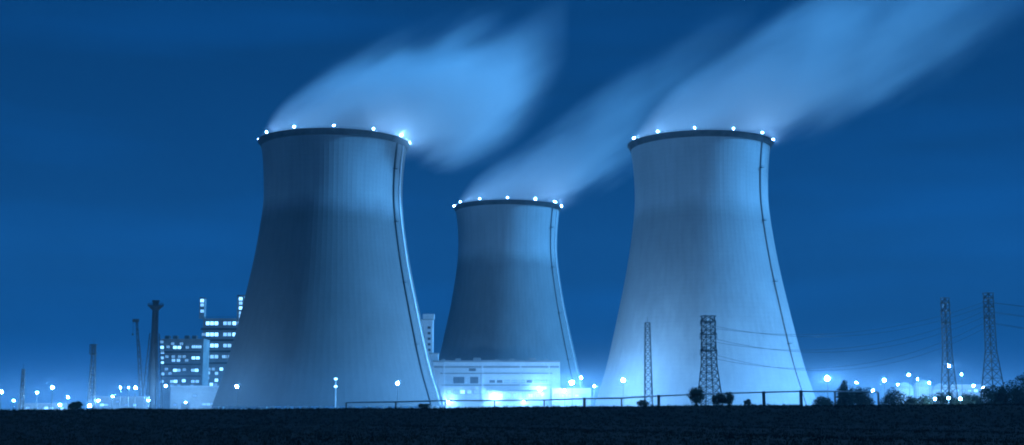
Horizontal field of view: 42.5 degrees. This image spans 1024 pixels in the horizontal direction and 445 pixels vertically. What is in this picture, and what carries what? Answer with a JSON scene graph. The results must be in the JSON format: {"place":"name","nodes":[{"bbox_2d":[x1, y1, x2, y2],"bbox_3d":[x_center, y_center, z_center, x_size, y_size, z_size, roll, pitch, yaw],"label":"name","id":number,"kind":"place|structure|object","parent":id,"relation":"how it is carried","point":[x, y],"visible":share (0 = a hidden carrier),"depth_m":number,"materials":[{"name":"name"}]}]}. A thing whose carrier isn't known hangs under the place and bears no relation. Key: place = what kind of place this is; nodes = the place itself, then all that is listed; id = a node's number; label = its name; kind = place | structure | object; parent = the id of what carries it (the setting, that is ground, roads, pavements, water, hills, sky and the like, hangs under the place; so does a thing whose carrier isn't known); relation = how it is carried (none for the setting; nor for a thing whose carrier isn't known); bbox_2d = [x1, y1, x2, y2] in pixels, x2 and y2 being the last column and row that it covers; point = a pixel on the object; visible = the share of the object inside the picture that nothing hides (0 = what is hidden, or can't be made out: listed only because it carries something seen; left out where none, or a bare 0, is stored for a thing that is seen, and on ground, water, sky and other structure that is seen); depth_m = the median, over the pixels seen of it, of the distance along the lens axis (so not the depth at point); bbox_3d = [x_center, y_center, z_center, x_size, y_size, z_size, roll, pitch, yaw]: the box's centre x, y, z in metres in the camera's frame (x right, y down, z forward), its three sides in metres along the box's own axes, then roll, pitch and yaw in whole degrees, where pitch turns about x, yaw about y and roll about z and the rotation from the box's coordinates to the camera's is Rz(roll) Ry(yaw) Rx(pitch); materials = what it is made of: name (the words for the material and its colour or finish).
{"place":"outdoors","nodes":[
{"label":"outdoors","id":0,"kind":"place"},
{"bbox_2d":[421,314,434,352],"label":"stair tower","id":1,"kind":"structure","parent":0,"point":[428,322],"depth_m":983.54,"materials":[{"name":"white paint"}]},
{"bbox_2d":[0,402,1023,444],"bbox_3d":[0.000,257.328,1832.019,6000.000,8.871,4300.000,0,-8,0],"label":"ground","id":2,"kind":"structure","parent":0,"point":[269,415],"depth_m":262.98,"materials":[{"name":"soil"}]},
{"bbox_2d":[19,365,24,409],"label":"lattice mast","id":3,"kind":"object","parent":2,"relation":"on","point":[22,394],"visible":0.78,"depth_m":694.22,"materials":[{"name":"metal"}]},
{"bbox_2d":[17,403,70,409],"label":"shed","id":4,"kind":"structure","parent":2,"relation":"on","point":[42,406],"depth_m":812.11,"materials":[{"name":"white paint"}]},
{"bbox_2d":[68,401,83,409],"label":"shrub","id":5,"kind":"object","parent":2,"relation":"on","point":[76,404],"visible":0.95,"depth_m":302.50,"materials":[{"name":"green plant"}]},
{"bbox_2d":[87,344,97,408],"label":"lattice mast","id":6,"kind":"object","parent":2,"relation":"on","point":[94,354],"visible":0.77,"depth_m":715.12,"materials":[{"name":"metal"}]},
{"bbox_2d":[95,396,149,408],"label":"shed","id":7,"kind":"structure","parent":2,"relation":"on","point":[122,401],"depth_m":852.17,"materials":[{"name":"white paint"}]},
{"bbox_2d":[132,319,145,395],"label":"jib crane","id":8,"kind":"object","parent":2,"relation":"on","point":[139,351],"visible":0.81,"depth_m":885.60,"materials":[{"name":"metal"}]},
{"bbox_2d":[143,300,163,408],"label":"ventilation stack","id":9,"kind":"object","parent":2,"relation":"on","point":[152,390],"visible":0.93,"depth_m":894.34,"materials":[{"name":"metal"}]},
{"bbox_2d":[159,336,209,408],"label":"process block","id":10,"kind":"structure","parent":2,"relation":"on","point":[185,362],"depth_m":985.14,"materials":[{"name":"grey concrete"}]},
{"bbox_2d":[170,386,223,408],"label":"pale shed","id":11,"kind":"structure","parent":2,"relation":"on","point":[196,397],"depth_m":922.01,"materials":[{"name":"white paint"}]},
{"bbox_2d":[181,403,189,408],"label":"roller door","id":12,"kind":"structure","parent":11,"relation":"in","point":[182,404],"depth_m":920.94,"materials":[{"name":"grey metal"}]},
{"bbox_2d":[199,295,273,408],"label":"power block","id":13,"kind":"structure","parent":2,"relation":"on","point":[219,333],"depth_m":1007.46,"materials":[{"name":"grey concrete"}]},
{"bbox_2d":[211,125,443,408],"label":"cooling tower","id":14,"kind":"structure","parent":2,"relation":"on","point":[330,295],"depth_m":809.50,"materials":[{"name":"concrete"}]},
{"bbox_2d":[334,378,336,407],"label":"lamp column","id":15,"kind":"structure","parent":2,"relation":"on","point":[335,379],"depth_m":743.52,"materials":[{"name":"metal"}]},
{"bbox_2d":[396,382,398,408],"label":"lamp post","id":16,"kind":"object","parent":2,"relation":"on","point":[397,383],"visible":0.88,"depth_m":733.74,"materials":[{"name":"metal"}]},
{"bbox_2d":[418,403,431,407],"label":"shrub","id":17,"kind":"object","parent":2,"relation":"on","point":[422,405],"visible":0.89,"depth_m":304.53,"materials":[{"name":"green plant"}]},
{"bbox_2d":[418,353,438,407],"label":"link block","id":18,"kind":"structure","parent":2,"relation":"on","point":[434,356],"depth_m":970.63,"materials":[{"name":"white paint"}]},
{"bbox_2d":[433,358,559,407],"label":"turbine hall","id":19,"kind":"structure","parent":2,"relation":"on","point":[495,379],"depth_m":948.16,"materials":[{"name":"white paint"}]},
{"bbox_2d":[453,377,463,382],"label":"window","id":20,"kind":"structure","parent":19,"relation":"in","point":[455,379],"depth_m":948.32,"materials":[{"name":"glass"}]},
{"bbox_2d":[470,377,477,382],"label":"window","id":21,"kind":"structure","parent":19,"relation":"in","point":[472,379],"depth_m":948.32,"materials":[{"name":"glass"}]},
{"bbox_2d":[535,393,540,397],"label":"window","id":22,"kind":"structure","parent":19,"relation":"in","point":[537,395],"depth_m":946.70,"materials":[{"name":"grey glass"}]},
{"bbox_2d":[439,197,583,387],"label":"cooling tower","id":23,"kind":"structure","parent":2,"relation":"on","point":[507,302],"depth_m":1080.73,"materials":[{"name":"concrete"}]},
{"bbox_2d":[551,388,590,406],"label":"annex","id":24,"kind":"object","parent":2,"relation":"on","point":[557,393],"visible":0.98,"depth_m":904.14,"materials":[{"name":"white paint"}]},
{"bbox_2d":[345,390,879,408],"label":"pipe rail","id":25,"kind":"object","parent":2,"relation":"on","point":[762,392],"visible":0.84,"depth_m":319.01,"materials":[{"name":"metal"}]},
{"bbox_2d":[636,400,648,405],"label":"shrub","id":26,"kind":"object","parent":2,"relation":"on","point":[642,402],"visible":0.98,"depth_m":304.56,"materials":[{"name":"green plant"}]},
{"bbox_2d":[644,318,652,404],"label":"lattice mast","id":27,"kind":"object","parent":2,"relation":"on","point":[645,366],"visible":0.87,"depth_m":686.33,"materials":[{"name":"metal"}]},
{"bbox_2d":[687,386,705,404],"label":"shrub","id":28,"kind":"object","parent":2,"relation":"on","point":[695,395],"visible":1,"depth_m":308.36,"materials":[{"name":"green plant"}]},
{"bbox_2d":[595,127,816,406],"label":"cooling tower","id":29,"kind":"structure","parent":2,"relation":"on","point":[702,242],"depth_m":846.23,"materials":[{"name":"concrete"}]},
{"bbox_2d":[698,315,723,405],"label":"pylon","id":30,"kind":"object","parent":2,"relation":"on","point":[710,337],"visible":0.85,"depth_m":596.79,"materials":[{"name":"metal"}]},
{"bbox_2d":[702,302,982,334],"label":"power cable","id":31,"kind":"object","parent":30,"relation":"hanging from","point":[835,333],"visible":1,"depth_m":619.32,"materials":[{"name":"metal"}]},
{"bbox_2d":[701,323,983,368],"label":"power cable","id":32,"kind":"object","parent":30,"relation":"hanging from","point":[851,365],"visible":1,"depth_m":625.98,"materials":[{"name":"metal"}]},
{"bbox_2d":[711,392,724,404],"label":"shrub","id":33,"kind":"object","parent":2,"relation":"on","point":[717,398],"visible":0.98,"depth_m":310.79,"materials":[{"name":"green plant"}]},
{"bbox_2d":[722,392,734,404],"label":"shrub","id":34,"kind":"object","parent":2,"relation":"on","point":[728,398],"visible":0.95,"depth_m":309.51,"materials":[{"name":"green plant"}]},
{"bbox_2d":[743,399,750,405],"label":"shrub","id":35,"kind":"object","parent":2,"relation":"on","point":[747,401],"visible":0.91,"depth_m":306.88,"materials":[{"name":"green plant"}]},
{"bbox_2d":[812,395,833,405],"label":"tree","id":36,"kind":"object","parent":2,"relation":"on","point":[823,400],"visible":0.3,"depth_m":553.72,"materials":[{"name":"green plant"}]},
{"bbox_2d":[836,379,859,405],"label":"tree","id":37,"kind":"object","parent":2,"relation":"on","point":[847,398],"visible":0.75,"depth_m":553.86,"materials":[{"name":"green plant"}]},
{"bbox_2d":[851,387,874,405],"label":"tree","id":38,"kind":"object","parent":2,"relation":"on","point":[863,398],"visible":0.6,"depth_m":561.88,"materials":[{"name":"green plant"}]},
{"bbox_2d":[879,387,911,404],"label":"tree","id":39,"kind":"object","parent":2,"relation":"on","point":[890,396],"visible":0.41,"depth_m":514.19,"materials":[{"name":"green plant"}]},
{"bbox_2d":[895,382,913,402],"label":"storage tank","id":40,"kind":"object","parent":2,"relation":"on","point":[903,387],"visible":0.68,"depth_m":888.19,"materials":[{"name":"metal"}]},
{"bbox_2d":[906,394,936,404],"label":"tree","id":41,"kind":"object","parent":2,"relation":"on","point":[923,399],"visible":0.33,"depth_m":523.17,"materials":[{"name":"green plant"}]},
{"bbox_2d":[913,380,932,401],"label":"storage tank","id":42,"kind":"object","parent":2,"relation":"on","point":[921,387],"visible":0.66,"depth_m":892.98,"materials":[{"name":"metal"}]},
{"bbox_2d":[932,383,943,401],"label":"storage tank","id":43,"kind":"object","parent":2,"relation":"on","point":[936,388],"visible":0.35,"depth_m":889.82,"materials":[{"name":"metal"}]},
{"bbox_2d":[933,391,955,404],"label":"tree","id":44,"kind":"object","parent":2,"relation":"on","point":[942,399],"visible":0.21,"depth_m":534.70,"materials":[{"name":"green plant"}]},
{"bbox_2d":[940,297,957,398],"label":"pylon","id":45,"kind":"object","parent":2,"relation":"on","point":[946,323],"visible":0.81,"depth_m":696.95,"materials":[{"name":"metal"}]},
{"bbox_2d":[943,385,987,403],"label":"tank shed","id":46,"kind":"structure","parent":2,"relation":"on","point":[967,389],"depth_m":873.07,"materials":[{"name":"white paint"}]},
{"bbox_2d":[952,392,983,404],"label":"tree","id":47,"kind":"object","parent":2,"relation":"on","point":[968,399],"visible":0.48,"depth_m":522.52,"materials":[{"name":"green plant"}]},
{"bbox_2d":[976,385,1001,404],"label":"tree","id":48,"kind":"object","parent":2,"relation":"on","point":[989,395],"visible":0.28,"depth_m":495.93,"materials":[{"name":"green plant"}]},
{"bbox_2d":[981,292,1004,401],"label":"pylon","id":49,"kind":"object","parent":2,"relation":"on","point":[988,298],"visible":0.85,"depth_m":657.35,"materials":[{"name":"metal"}]},
{"bbox_2d":[701,311,983,349],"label":"power cable","id":50,"kind":"object","parent":49,"relation":"hanging from","point":[850,347],"visible":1,"depth_m":626.90,"materials":[{"name":"metal"}]},
{"bbox_2d":[716,307,980,336],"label":"power cable","id":51,"kind":"object","parent":49,"relation":"hanging from","point":[852,335],"visible":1,"depth_m":624.62,"materials":[{"name":"metal"}]},
{"bbox_2d":[717,315,986,352],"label":"power cable","id":52,"kind":"object","parent":49,"relation":"hanging from","point":[857,350],"visible":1,"depth_m":628.14,"materials":[{"name":"metal"}]},
{"bbox_2d":[717,324,991,370],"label":"power cable","id":53,"kind":"object","parent":49,"relation":"hanging from","point":[856,368],"visible":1,"depth_m":624.09,"materials":[{"name":"metal"}]},
{"bbox_2d":[993,380,1019,404],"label":"tree","id":54,"kind":"object","parent":2,"relation":"on","point":[1007,396],"visible":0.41,"depth_m":474.84,"materials":[{"name":"green plant"}]},
{"bbox_2d":[1010,372,1023,404],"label":"tree","id":55,"kind":"object","parent":2,"relation":"on","point":[1018,395],"visible":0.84,"depth_m":465.93,"materials":[{"name":"green plant"}]},
{"bbox_2d":[0,0,1023,407],"label":"sky","id":56,"kind":"structure","parent":0,"point":[132,172],"materials":[{"name":"blue"}]}
]}

